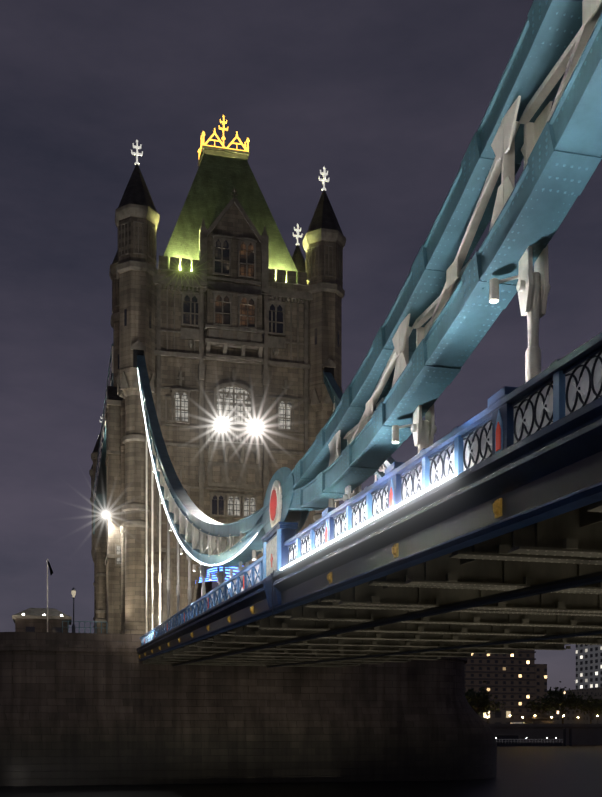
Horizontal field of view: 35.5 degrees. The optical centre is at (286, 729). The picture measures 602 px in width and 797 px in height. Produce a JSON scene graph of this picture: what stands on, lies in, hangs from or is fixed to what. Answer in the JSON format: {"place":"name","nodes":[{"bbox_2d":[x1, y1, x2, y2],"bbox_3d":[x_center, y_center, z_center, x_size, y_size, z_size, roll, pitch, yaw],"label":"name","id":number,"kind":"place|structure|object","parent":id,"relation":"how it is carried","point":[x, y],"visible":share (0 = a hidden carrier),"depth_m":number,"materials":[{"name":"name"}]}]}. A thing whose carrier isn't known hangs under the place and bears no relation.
{"place":"outdoors","nodes":[
{"label":"outdoors","id":0,"kind":"place"},
{"bbox_2d":[0,745,601,796],"bbox_3d":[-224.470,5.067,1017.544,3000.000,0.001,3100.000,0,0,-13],"label":"river water","id":1,"kind":"structure","parent":0,"point":[552,771],"depth_m":83.77,"materials":[{"name":"black liquid"}]},
{"bbox_2d":[0,632,496,785],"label":"pier","id":2,"kind":"structure","parent":1,"relation":"in","point":[76,709],"depth_m":88.48,"materials":[{"name":"stone"}]},
{"bbox_2d":[12,559,106,632],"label":"pier cabin","id":3,"kind":"object","parent":2,"relation":"on","point":[47,619],"visible":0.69,"depth_m":94.41,"materials":[{"name":"stone"}]},
{"bbox_2d":[105,115,345,633],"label":"tower","id":4,"kind":"structure","parent":2,"relation":"on","point":[228,312],"depth_m":93.41,"materials":[{"name":"stone"}]},
{"bbox_2d":[93,344,112,533],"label":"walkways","id":5,"kind":"structure","parent":4,"relation":"attached to","point":[99,498],"depth_m":143.87,"materials":[{"name":"teal paint"}]},
{"bbox_2d":[103,422,257,515],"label":"floodlights","id":6,"kind":"object","parent":4,"relation":"attached to","point":[105,512],"visible":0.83,"depth_m":92.98,"materials":[{"name":"white glass"}]},
{"bbox_2d":[323,371,395,506],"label":"chain","id":7,"kind":"object","parent":4,"relation":"attached to","point":[334,390],"visible":0.04,"depth_m":90.64,"materials":[{"name":"teal paint"}]},
{"bbox_2d":[137,0,601,632],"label":"chain","id":8,"kind":"object","parent":4,"relation":"attached to","point":[451,304],"visible":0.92,"depth_m":17.16,"materials":[{"name":"teal paint"}]},
{"bbox_2d":[0,0,601,690],"label":"sky","id":9,"kind":"structure","parent":0,"point":[389,97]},
{"bbox_2d":[465,644,601,723],"bbox_3d":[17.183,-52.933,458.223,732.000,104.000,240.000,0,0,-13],"label":"city buildings","id":10,"kind":"structure","parent":0,"point":[515,682],"depth_m":393.32,"materials":[{"name":"concrete"}]},
{"bbox_2d":[488,724,601,744],"bbox_3d":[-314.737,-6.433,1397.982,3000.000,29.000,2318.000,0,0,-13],"label":"embankment wall","id":11,"kind":"structure","parent":0,"point":[586,734],"depth_m":308.37,"materials":[{"name":"stone"}]},
{"bbox_2d":[465,681,601,723],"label":"bank trees","id":12,"kind":"object","parent":11,"relation":"on","point":[481,702],"visible":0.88,"depth_m":320.38,"materials":[{"name":"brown plant"}]},
{"bbox_2d":[487,712,597,745],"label":"bank furniture","id":13,"kind":"object","parent":11,"relation":"on","point":[514,739],"visible":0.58,"depth_m":292.39,"materials":[{"name":"black"}]},
{"bbox_3d":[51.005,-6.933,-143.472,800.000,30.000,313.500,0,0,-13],"label":"bank ground","id":14,"kind":"structure","parent":0,"visible":0},
{"bbox_2d":[136,396,601,667],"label":"bridge deck","id":15,"kind":"structure","parent":14,"relation":"on","point":[500,552],"depth_m":22.86,"materials":[{"name":"grey metal"}]},
{"bbox_2d":[140,332,601,645],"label":"bridge parapet","id":16,"kind":"structure","parent":15,"relation":"on","point":[558,389],"depth_m":17.88,"materials":[{"name":"blue metal"}]},
{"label":"pier","id":17,"kind":"object","parent":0,"visible":0},
{"bbox_2d":[89,414,211,633],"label":"tower","id":18,"kind":"structure","parent":17,"relation":"on","point":[98,552],"depth_m":170.96,"materials":[{"name":"stone"}]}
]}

